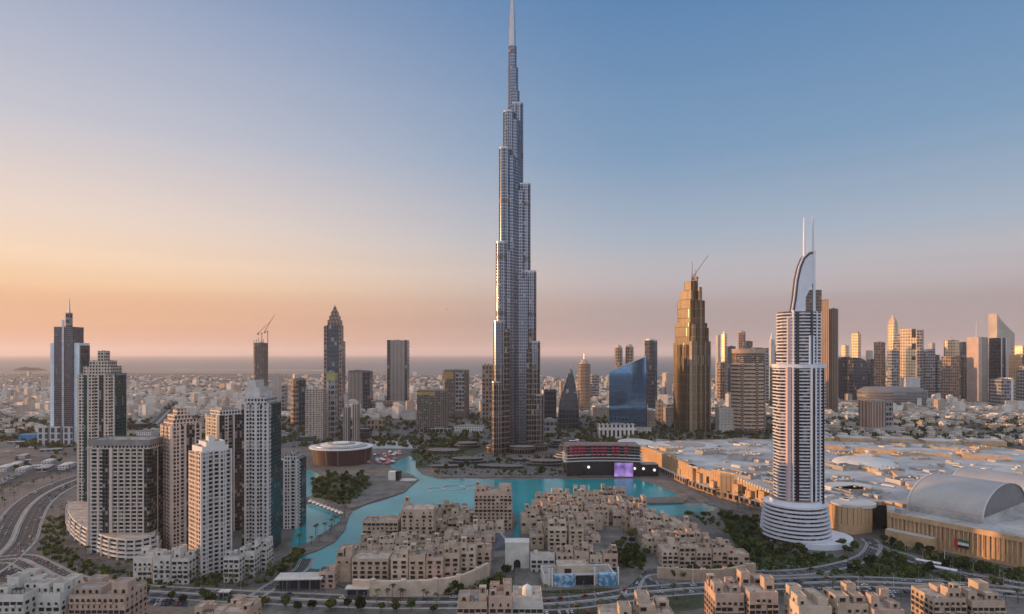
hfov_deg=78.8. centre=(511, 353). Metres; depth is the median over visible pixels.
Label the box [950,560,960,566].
tree
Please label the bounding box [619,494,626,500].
courtyard block
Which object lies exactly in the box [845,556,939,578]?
lawn
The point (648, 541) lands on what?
courtyard block
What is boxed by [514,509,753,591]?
quay paving
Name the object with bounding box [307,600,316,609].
tree
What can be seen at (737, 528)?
tree
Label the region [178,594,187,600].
tree
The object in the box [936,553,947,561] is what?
tree
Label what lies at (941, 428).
villa
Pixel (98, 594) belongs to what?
courtyard block
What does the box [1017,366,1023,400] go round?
office tower
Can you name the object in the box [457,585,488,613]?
courtyard block
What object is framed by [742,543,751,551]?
tree
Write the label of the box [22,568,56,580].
courtyard block
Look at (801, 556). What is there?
tree
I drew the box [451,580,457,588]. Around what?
tree
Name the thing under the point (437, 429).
office block
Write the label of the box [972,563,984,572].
tree
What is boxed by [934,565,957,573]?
drop off shelter
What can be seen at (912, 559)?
road
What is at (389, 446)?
plaza paving
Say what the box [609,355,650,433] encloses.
glass office building
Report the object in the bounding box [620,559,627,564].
tree
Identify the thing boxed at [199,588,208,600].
tree
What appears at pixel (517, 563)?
doorway
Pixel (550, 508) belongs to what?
courtyard block
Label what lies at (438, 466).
terrace pavilion
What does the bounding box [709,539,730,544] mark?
courtyard block
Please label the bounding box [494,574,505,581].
tree
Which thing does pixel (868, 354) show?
office tower
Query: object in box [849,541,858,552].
tree
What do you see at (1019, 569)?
tree
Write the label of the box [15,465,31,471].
site shed
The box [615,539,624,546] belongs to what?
tree
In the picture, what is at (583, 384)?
apartment tower
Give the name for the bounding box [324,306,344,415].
pointed tower
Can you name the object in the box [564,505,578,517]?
courtyard block
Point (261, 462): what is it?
apartment tower
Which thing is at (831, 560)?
lawn
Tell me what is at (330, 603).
tree
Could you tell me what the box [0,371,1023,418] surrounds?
distant city
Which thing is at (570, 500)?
courtyard block
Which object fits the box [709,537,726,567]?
courtyard block
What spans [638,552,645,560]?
tree
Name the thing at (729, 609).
window
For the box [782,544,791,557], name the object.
tree
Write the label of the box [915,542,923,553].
tree
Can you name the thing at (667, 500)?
bridge deck
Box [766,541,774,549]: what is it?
tree
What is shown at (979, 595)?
courtyard block
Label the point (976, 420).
villa
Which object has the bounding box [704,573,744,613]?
courtyard block
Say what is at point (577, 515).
courtyard block
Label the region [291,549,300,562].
tree
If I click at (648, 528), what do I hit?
courtyard block
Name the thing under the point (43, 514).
road markings
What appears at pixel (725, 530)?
tree
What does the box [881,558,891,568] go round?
tree
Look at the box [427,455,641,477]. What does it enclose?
tower terrace
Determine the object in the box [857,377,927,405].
curved exhibition building
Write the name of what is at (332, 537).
promenade
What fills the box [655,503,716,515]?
pool water
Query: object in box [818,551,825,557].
tree
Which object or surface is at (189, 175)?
sky
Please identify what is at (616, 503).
courtyard block
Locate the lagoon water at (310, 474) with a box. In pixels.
[306,470,318,496]
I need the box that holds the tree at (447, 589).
[445,587,452,594]
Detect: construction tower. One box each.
[253,338,267,385]
[443,369,468,417]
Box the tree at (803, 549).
[798,547,807,552]
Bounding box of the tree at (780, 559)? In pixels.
[777,556,784,562]
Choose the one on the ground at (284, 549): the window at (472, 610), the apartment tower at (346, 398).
the apartment tower at (346, 398)
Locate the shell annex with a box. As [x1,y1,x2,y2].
[554,437,579,458]
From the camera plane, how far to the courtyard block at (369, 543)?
536.37 m
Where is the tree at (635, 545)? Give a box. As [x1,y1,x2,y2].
[631,543,639,549]
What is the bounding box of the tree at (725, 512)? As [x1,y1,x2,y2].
[719,509,727,515]
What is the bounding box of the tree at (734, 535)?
[730,532,737,541]
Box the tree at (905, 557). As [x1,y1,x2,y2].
[899,553,908,560]
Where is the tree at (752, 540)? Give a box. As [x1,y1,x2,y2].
[748,536,757,544]
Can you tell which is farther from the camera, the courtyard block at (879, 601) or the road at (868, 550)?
the road at (868, 550)
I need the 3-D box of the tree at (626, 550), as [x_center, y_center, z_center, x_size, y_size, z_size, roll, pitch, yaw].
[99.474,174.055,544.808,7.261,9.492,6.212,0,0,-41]
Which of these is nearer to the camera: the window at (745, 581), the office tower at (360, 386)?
the window at (745, 581)
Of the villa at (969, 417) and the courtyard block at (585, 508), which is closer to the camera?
the courtyard block at (585, 508)
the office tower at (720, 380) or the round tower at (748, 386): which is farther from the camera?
the office tower at (720, 380)
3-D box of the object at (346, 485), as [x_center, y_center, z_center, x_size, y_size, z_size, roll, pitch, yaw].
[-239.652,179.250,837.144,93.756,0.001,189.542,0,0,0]
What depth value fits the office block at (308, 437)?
1290.00 m
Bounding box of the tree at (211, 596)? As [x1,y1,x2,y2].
[205,592,216,600]
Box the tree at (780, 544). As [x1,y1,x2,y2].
[776,541,783,547]
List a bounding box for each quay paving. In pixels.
[337,511,516,589]
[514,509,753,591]
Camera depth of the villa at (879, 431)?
1380.83 m
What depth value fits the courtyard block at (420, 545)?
552.54 m
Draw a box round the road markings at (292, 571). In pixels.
[253,559,311,595]
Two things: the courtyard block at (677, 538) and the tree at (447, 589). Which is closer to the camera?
the tree at (447, 589)
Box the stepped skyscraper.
[486,0,547,454]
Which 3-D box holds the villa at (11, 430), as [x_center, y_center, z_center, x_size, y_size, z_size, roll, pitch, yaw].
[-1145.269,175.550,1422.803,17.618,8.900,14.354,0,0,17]
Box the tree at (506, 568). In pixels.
[501,564,511,576]
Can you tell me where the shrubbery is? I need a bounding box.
[36,437,1023,594]
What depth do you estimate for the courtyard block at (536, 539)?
571.00 m
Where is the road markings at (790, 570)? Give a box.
[623,539,879,593]
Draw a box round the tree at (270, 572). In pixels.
[266,567,274,578]
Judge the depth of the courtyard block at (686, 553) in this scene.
519.37 m
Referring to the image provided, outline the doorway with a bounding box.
[514,560,520,568]
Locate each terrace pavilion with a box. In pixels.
[428,448,459,452]
[428,464,458,468]
[447,456,487,463]
[454,441,480,447]
[477,464,524,468]
[510,457,531,461]
[525,459,563,466]
[548,439,561,447]
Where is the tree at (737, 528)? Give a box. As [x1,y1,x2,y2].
[733,526,741,532]
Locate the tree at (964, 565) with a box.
[960,562,969,569]
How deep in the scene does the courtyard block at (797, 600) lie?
377.08 m
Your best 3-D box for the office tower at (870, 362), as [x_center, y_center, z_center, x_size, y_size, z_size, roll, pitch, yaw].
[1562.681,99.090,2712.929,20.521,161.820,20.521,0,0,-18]
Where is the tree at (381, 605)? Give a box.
[378,602,384,612]
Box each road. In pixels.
[0,427,453,570]
[0,555,1023,609]
[150,380,207,424]
[258,558,312,590]
[372,433,490,442]
[628,539,879,587]
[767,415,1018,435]
[869,546,1023,586]
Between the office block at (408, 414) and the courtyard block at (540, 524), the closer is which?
the courtyard block at (540, 524)
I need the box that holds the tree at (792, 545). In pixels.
[788,543,795,552]
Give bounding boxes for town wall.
[353,562,489,596]
[657,562,755,580]
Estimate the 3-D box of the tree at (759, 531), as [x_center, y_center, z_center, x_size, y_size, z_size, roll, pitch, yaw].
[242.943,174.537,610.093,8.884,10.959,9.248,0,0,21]
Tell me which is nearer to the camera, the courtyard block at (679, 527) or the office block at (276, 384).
the courtyard block at (679, 527)
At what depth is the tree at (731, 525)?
632.67 m
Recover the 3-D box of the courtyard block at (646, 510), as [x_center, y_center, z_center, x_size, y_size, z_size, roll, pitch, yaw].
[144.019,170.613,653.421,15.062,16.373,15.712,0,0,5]
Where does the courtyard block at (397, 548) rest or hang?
on the quay paving at (498, 563)
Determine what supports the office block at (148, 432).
on the ground at (284, 549)
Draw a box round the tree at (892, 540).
[889,536,896,546]
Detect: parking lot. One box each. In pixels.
[0,465,76,488]
[0,565,21,581]
[147,598,187,606]
[646,579,669,584]
[773,566,813,576]
[776,587,910,597]
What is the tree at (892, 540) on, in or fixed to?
on the lawn at (911, 550)
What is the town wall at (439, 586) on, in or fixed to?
on the ground at (284, 549)
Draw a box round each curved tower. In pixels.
[838,356,849,399]
[847,357,867,399]
[893,333,899,385]
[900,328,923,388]
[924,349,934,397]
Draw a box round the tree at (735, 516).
[733,514,738,519]
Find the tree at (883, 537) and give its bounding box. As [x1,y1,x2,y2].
[879,535,888,543]
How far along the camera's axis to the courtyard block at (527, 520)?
619.55 m
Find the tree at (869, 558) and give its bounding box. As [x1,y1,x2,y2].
[863,554,876,562]
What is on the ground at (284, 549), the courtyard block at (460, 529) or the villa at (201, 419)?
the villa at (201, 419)
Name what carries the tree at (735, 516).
on the lawn at (831, 560)
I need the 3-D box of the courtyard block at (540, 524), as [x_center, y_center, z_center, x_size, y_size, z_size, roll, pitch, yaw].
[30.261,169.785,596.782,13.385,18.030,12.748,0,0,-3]
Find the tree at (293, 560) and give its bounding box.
[288,557,298,567]
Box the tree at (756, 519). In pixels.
[752,516,759,523]
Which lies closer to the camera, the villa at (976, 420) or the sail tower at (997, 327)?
the villa at (976, 420)
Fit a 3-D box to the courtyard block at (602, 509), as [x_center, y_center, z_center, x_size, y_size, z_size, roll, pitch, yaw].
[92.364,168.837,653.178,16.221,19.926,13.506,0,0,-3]
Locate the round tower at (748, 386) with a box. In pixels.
[730,349,765,433]
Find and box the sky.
[0,0,1023,354]
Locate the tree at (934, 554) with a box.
[931,551,937,557]
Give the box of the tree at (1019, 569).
[1012,566,1023,572]
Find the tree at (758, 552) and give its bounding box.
[755,549,760,555]
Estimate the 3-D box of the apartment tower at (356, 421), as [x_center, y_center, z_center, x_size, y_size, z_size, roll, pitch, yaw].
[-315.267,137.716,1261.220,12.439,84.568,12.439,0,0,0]
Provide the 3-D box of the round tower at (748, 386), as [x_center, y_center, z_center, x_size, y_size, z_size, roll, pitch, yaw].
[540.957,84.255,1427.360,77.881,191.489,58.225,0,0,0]
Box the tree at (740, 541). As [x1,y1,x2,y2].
[737,539,746,544]
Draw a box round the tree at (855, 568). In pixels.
[852,566,859,574]
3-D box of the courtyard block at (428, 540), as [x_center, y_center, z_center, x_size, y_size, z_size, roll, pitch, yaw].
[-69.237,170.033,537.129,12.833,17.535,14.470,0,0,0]
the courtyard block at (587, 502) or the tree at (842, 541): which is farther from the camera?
the courtyard block at (587, 502)
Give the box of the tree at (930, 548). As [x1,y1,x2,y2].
[924,545,934,551]
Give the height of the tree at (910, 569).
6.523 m
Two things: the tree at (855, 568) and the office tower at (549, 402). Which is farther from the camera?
the office tower at (549, 402)
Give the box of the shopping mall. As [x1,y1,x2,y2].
[618,435,1023,566]
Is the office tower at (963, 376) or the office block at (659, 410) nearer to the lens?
the office block at (659, 410)
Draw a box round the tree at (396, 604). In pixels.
[391,599,400,611]
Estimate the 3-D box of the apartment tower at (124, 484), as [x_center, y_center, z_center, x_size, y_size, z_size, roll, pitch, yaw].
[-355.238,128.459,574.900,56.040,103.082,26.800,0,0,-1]
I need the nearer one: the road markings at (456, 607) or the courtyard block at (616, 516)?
the road markings at (456, 607)
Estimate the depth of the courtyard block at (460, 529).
588.71 m
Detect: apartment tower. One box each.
[77,350,126,500]
[87,436,162,553]
[160,408,201,549]
[189,435,231,577]
[206,406,241,531]
[242,379,280,548]
[281,450,305,528]
[291,374,305,425]
[326,370,337,436]
[343,404,350,440]
[344,392,348,406]
[352,401,359,441]
[482,363,492,419]
[578,359,589,410]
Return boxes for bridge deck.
[639,496,687,504]
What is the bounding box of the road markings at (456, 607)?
[0,555,1023,609]
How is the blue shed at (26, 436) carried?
on the ground at (284, 549)
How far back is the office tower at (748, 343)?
2905.30 m
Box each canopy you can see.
[218,589,231,598]
[274,572,323,591]
[345,585,368,596]
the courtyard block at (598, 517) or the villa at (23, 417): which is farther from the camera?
the villa at (23, 417)
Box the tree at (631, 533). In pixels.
[627,528,634,536]
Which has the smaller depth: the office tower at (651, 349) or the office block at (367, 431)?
the office block at (367, 431)
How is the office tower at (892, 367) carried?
on the ground at (284, 549)
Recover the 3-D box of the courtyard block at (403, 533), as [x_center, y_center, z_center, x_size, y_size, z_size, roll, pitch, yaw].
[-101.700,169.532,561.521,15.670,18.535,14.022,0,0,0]
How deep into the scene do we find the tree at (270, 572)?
496.83 m
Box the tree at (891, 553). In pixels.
[888,551,898,556]
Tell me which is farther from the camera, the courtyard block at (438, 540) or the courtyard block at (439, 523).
the courtyard block at (439, 523)
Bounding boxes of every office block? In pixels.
[130,422,151,428]
[135,394,141,400]
[137,428,158,435]
[206,396,212,402]
[271,374,281,402]
[281,430,291,439]
[282,384,287,409]
[294,434,315,440]
[341,427,371,437]
[367,418,385,429]
[401,409,416,419]
[420,427,451,432]
[454,424,482,431]
[544,418,555,436]
[592,406,608,417]
[597,423,635,437]
[647,410,654,428]
[655,399,662,421]
[663,406,672,422]
[715,406,733,432]
[725,392,730,406]
[990,377,1014,405]
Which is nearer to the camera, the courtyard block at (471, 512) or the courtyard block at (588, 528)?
the courtyard block at (588, 528)
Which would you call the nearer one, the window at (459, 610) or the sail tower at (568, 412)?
the window at (459, 610)
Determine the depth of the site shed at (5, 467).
960.60 m
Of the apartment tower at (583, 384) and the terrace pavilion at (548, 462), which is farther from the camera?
the apartment tower at (583, 384)
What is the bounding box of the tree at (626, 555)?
[623,553,629,558]
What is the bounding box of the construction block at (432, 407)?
[417,388,448,429]
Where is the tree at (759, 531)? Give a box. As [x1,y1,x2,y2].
[756,528,763,536]
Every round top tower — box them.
[615,345,622,367]
[625,344,633,363]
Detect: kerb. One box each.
[0,427,449,572]
[0,554,1023,610]
[152,385,203,423]
[249,558,314,595]
[620,538,882,592]
[868,545,1022,586]
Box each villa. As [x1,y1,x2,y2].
[4,428,14,432]
[13,422,22,426]
[19,416,28,421]
[198,417,204,422]
[825,425,835,429]
[831,422,839,425]
[831,427,840,430]
[845,422,856,426]
[850,430,860,434]
[861,432,872,437]
[873,429,884,433]
[891,433,901,436]
[901,417,910,421]
[906,426,912,431]
[913,429,922,435]
[916,420,926,424]
[924,419,935,422]
[936,427,947,430]
[937,430,948,433]
[938,421,949,425]
[949,431,961,435]
[952,420,963,424]
[953,427,964,433]
[962,428,972,432]
[966,416,976,419]
[971,419,980,422]
[988,424,999,429]
[1002,436,1014,439]
[1003,423,1015,427]
[1003,427,1012,432]
[1013,427,1023,432]
[1015,439,1023,445]
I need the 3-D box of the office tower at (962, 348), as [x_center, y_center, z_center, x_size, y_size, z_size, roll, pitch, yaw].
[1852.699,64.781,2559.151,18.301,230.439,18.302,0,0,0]
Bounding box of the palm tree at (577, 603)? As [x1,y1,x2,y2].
[573,601,581,612]
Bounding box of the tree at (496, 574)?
[492,571,502,580]
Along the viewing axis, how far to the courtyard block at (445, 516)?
630.90 m
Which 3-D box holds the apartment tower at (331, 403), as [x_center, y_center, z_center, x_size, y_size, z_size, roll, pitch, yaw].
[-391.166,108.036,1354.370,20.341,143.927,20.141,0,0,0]
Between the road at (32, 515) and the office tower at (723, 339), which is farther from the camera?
the office tower at (723, 339)
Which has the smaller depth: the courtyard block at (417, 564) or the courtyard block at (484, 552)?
the courtyard block at (417, 564)
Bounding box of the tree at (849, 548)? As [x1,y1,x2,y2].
[846,546,852,551]
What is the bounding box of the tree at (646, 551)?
[643,548,650,555]
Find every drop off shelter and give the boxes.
[915,558,940,564]
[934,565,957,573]
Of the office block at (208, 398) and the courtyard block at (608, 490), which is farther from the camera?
the office block at (208, 398)
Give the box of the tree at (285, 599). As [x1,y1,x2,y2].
[280,595,290,607]
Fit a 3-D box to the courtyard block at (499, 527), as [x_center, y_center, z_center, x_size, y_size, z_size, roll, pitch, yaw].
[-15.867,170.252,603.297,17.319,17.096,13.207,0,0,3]
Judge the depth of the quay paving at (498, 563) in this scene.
528.96 m
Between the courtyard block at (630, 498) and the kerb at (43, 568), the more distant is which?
the courtyard block at (630, 498)
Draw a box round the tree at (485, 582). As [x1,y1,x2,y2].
[480,579,487,584]
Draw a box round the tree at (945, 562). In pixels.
[942,559,949,566]
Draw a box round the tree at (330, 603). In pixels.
[324,598,336,610]
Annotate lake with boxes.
[291,455,679,568]
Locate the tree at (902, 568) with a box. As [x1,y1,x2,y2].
[898,565,906,571]
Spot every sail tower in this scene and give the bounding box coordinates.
[558,365,578,428]
[988,314,1014,392]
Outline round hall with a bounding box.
[309,441,372,466]
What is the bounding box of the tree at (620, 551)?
[617,547,623,554]
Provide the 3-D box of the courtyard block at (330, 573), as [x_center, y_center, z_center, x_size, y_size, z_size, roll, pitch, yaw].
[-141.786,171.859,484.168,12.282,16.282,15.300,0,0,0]
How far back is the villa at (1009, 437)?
1272.28 m
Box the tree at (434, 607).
[430,604,437,612]
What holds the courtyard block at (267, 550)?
on the ground at (284, 549)
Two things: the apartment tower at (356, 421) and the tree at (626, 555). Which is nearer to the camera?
the tree at (626, 555)
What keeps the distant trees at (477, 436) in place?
on the ground at (284, 549)
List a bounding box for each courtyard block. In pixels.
[0,572,48,613]
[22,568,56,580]
[35,574,83,613]
[68,574,146,613]
[133,545,157,580]
[153,547,175,582]
[172,544,197,583]
[195,600,228,613]
[221,594,260,613]
[223,546,245,582]
[242,538,261,577]
[261,536,272,571]
[319,564,338,588]
[335,543,358,581]
[352,550,392,582]
[360,533,373,541]
[360,533,379,547]
[363,516,400,534]
[366,538,382,550]
[372,545,393,553]
[379,533,395,547]
[391,548,409,579]
[392,531,407,537]
[394,546,409,551]
[395,535,413,545]
[401,496,436,537]
[403,541,415,545]
[409,543,427,579]
[411,531,426,542]
[416,542,425,548]
[424,538,439,548]
[426,543,444,578]
[427,535,435,543]
[434,533,443,543]
[435,537,441,546]
[436,503,442,516]
[436,520,447,532]
[439,525,454,536]
[440,540,456,546]
[443,500,454,515]
[443,514,456,526]
[443,531,460,543]
[444,541,460,576]
[446,503,459,516]
[446,521,462,537]
[448,513,463,527]
[452,506,466,515]
[453,531,465,545]
[456,519,463,527]
[457,508,470,524]
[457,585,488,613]
[460,536,476,573]
[463,519,478,532]
[465,515,476,524]
[466,531,495,542]
[469,510,473,522]
[474,481,511,528]
[475,535,492,559]
[476,542,491,572]
[479,521,493,531]
[487,519,504,533]
[488,578,512,613]
[513,584,543,613]
[520,510,535,533]
[525,503,537,513]
[529,526,536,530]
[529,527,543,548]
[530,550,554,571]
[531,499,545,508]
[533,507,546,518]
[535,491,549,500]
[536,515,551,525]
[536,521,547,541]
[540,501,552,513]
[544,504,558,518]
[547,519,566,552]
[548,496,560,504]
[548,502,559,512]
[551,488,562,497]
[553,517,567,526]
[554,497,566,504]
[555,545,573,564]
[559,505,571,518]
[561,494,571,503]
[561,499,573,505]
[562,488,569,497]
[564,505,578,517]
[566,512,582,524]
[567,515,583,546]
[569,497,582,510]
[573,485,585,497]
[573,541,588,563]
[578,488,586,499]
[582,500,599,505]
[582,511,595,531]
[582,520,591,532]
[583,506,591,510]
[584,534,592,543]
[586,489,599,501]
[587,531,599,542]
[588,509,601,529]
[588,544,602,563]
[592,504,608,525]
[597,601,631,613]
[599,495,614,503]
[601,483,613,494]
[601,544,617,569]
[608,498,620,507]
[608,505,617,521]
[612,505,625,525]
[613,486,625,495]
[613,495,622,502]
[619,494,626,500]
[620,500,632,514]
[621,511,636,530]
[626,496,640,501]
[629,503,642,516]
[629,512,640,534]
[633,494,646,507]
[633,590,673,613]
[637,522,652,542]
[640,518,653,525]
[642,508,655,516]
[642,530,659,552]
[644,512,661,521]
[644,520,663,536]
[651,520,666,528]
[656,530,669,556]
[658,537,677,566]
[660,512,675,527]
[664,524,683,536]
[668,521,686,531]
[672,516,689,522]
[674,528,695,542]
[674,536,680,540]
[675,541,694,567]
[682,522,701,538]
[693,537,711,567]
[695,532,709,542]
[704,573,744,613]
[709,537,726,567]
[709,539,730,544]
[726,545,748,565]
[736,568,778,613]
[784,583,831,613]
[821,580,868,613]
[864,586,904,613]
[911,582,966,613]
[959,578,1006,613]
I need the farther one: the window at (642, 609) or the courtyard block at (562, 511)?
the courtyard block at (562, 511)
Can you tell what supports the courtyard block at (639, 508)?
on the quay paving at (609, 535)
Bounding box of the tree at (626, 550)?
[622,548,629,553]
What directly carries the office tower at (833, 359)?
on the ground at (284, 549)
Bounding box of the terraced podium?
[65,501,161,559]
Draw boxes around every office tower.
[37,299,89,445]
[348,370,372,409]
[372,340,409,407]
[544,388,555,417]
[559,380,564,395]
[590,374,598,396]
[645,339,656,408]
[662,372,671,394]
[716,334,719,395]
[717,361,724,399]
[721,331,726,361]
[725,346,735,392]
[738,331,745,348]
[745,340,752,348]
[748,347,768,403]
[769,333,774,397]
[770,367,773,406]
[819,299,828,408]
[829,308,837,412]
[841,345,848,356]
[851,331,860,357]
[865,350,872,361]
[867,358,873,385]
[874,341,884,385]
[887,350,898,385]
[928,342,934,348]
[935,360,941,396]
[942,356,958,400]
[944,339,958,355]
[959,342,965,394]
[961,355,965,398]
[966,321,987,402]
[989,337,1006,400]
[1009,346,1023,399]
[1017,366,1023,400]
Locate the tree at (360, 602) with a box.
[354,595,366,608]
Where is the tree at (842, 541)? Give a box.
[835,538,846,543]
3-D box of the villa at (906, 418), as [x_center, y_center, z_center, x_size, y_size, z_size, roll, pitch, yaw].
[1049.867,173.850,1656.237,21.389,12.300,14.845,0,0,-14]
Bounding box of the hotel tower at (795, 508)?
[760,217,852,550]
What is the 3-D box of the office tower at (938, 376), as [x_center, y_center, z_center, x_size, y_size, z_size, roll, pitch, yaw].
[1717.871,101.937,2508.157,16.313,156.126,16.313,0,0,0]
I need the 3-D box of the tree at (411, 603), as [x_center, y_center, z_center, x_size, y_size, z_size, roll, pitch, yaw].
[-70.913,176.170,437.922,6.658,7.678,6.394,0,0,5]
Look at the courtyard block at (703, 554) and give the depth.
519.37 m
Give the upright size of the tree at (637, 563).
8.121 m
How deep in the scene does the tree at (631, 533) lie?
600.41 m
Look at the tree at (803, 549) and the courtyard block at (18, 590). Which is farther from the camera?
the tree at (803, 549)
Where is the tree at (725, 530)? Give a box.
[722,528,728,536]
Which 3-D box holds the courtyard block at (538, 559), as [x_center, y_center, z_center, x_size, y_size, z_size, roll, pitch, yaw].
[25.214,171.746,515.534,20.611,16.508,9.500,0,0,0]
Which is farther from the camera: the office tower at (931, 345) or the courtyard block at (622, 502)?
the office tower at (931, 345)
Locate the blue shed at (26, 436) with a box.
[18,433,36,440]
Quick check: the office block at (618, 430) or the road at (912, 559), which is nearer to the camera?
the road at (912, 559)
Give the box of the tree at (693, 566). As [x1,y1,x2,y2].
[687,564,697,568]
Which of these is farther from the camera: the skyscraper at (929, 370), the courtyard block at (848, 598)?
the skyscraper at (929, 370)
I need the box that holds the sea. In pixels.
[0,355,943,377]
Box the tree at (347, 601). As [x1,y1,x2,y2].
[343,598,351,609]
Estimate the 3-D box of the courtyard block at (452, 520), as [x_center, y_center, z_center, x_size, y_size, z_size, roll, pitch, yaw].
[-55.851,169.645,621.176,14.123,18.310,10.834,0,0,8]
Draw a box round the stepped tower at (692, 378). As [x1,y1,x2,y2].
[673,272,710,431]
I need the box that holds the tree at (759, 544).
[755,541,762,549]
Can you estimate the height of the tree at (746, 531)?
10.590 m
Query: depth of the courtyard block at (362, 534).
560.96 m
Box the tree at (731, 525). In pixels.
[729,522,734,529]
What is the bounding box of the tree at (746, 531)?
[743,529,751,537]
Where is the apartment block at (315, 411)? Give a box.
[305,387,325,439]
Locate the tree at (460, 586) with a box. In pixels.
[457,582,463,590]
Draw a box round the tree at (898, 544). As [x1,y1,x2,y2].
[894,540,904,550]
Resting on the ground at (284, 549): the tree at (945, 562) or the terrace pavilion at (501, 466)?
the tree at (945, 562)
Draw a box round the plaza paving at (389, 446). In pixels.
[372,440,417,448]
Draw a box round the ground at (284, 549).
[0,373,1023,613]
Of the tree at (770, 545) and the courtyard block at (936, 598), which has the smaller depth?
the courtyard block at (936, 598)
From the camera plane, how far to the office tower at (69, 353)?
1233.04 m
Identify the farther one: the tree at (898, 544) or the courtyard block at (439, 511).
the courtyard block at (439, 511)
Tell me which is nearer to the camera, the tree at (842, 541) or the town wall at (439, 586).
the town wall at (439, 586)
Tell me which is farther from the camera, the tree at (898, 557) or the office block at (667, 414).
the office block at (667, 414)
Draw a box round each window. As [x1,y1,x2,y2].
[3,601,9,605]
[38,607,44,611]
[46,607,51,611]
[53,607,59,611]
[457,608,463,613]
[463,608,469,613]
[469,608,474,613]
[481,608,486,613]
[489,608,495,613]
[497,608,503,613]
[505,608,510,613]
[513,609,518,613]
[525,609,530,613]
[531,609,536,613]
[537,609,542,613]
[640,607,646,611]
[659,602,665,606]
[727,607,732,611]
[738,607,744,611]
[743,579,748,583]
[749,604,755,608]
[755,604,761,608]
[766,585,772,589]
[839,597,845,602]
[856,597,862,601]
[960,607,966,611]
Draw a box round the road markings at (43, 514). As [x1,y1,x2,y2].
[0,432,397,569]
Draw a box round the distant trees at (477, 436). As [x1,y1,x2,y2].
[0,376,1023,446]
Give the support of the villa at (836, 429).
on the ground at (284, 549)
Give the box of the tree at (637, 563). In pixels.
[633,560,643,568]
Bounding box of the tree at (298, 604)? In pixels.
[293,601,301,611]
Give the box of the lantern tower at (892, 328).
[888,314,897,350]
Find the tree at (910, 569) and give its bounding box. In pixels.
[906,566,915,572]
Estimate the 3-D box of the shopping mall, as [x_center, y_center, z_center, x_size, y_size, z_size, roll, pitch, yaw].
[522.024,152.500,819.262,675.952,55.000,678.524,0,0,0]
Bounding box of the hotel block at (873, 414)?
[856,399,905,432]
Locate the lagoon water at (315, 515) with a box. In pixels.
[290,504,341,546]
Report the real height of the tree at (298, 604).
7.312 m
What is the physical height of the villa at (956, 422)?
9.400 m
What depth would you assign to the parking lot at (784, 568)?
522.49 m
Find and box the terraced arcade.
[562,442,658,476]
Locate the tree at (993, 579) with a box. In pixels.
[989,575,999,582]
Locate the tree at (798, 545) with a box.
[794,542,805,552]
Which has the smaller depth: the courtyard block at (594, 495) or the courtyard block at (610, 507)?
the courtyard block at (610, 507)
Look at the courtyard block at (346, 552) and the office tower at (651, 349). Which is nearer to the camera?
the courtyard block at (346, 552)
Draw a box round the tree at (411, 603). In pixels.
[406,599,415,609]
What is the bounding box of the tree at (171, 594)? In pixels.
[168,591,175,600]
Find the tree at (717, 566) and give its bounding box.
[713,564,721,568]
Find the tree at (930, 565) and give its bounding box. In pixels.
[925,561,935,572]
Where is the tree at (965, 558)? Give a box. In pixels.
[961,556,970,561]
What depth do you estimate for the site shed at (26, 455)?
1077.79 m
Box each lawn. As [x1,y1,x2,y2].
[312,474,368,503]
[410,437,485,467]
[555,589,615,596]
[558,594,704,613]
[721,515,850,565]
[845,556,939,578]
[880,541,1023,580]
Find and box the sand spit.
[162,369,415,370]
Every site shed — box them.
[0,463,15,471]
[8,441,25,444]
[12,461,22,465]
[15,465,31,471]
[16,453,29,457]
[32,464,43,467]
[36,464,54,472]
[39,448,63,452]
[41,458,55,464]
[57,461,74,469]
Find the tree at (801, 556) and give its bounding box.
[795,553,806,562]
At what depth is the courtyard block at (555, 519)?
593.35 m
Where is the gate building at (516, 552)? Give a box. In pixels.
[505,538,528,569]
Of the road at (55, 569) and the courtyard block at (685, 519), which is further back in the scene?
the courtyard block at (685, 519)
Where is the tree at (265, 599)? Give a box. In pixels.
[259,596,270,606]
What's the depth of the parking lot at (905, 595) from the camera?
468.95 m
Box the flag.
[954,538,968,548]
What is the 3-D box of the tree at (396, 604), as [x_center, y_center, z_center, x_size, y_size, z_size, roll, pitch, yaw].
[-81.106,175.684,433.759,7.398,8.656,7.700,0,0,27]
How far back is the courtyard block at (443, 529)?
601.74 m
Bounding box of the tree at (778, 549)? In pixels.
[775,547,782,552]
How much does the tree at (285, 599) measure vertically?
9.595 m
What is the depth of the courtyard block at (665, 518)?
620.26 m
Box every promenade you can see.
[299,511,350,555]
[309,470,417,509]
[655,478,750,514]
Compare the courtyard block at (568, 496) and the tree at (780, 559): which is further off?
the courtyard block at (568, 496)
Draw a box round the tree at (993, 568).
[988,565,996,571]
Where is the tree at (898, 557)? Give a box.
[894,554,902,563]
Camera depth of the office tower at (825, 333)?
1858.55 m
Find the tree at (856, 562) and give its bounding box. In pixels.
[852,559,861,565]
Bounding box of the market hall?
[493,532,514,556]
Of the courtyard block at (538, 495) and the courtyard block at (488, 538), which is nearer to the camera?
the courtyard block at (488, 538)

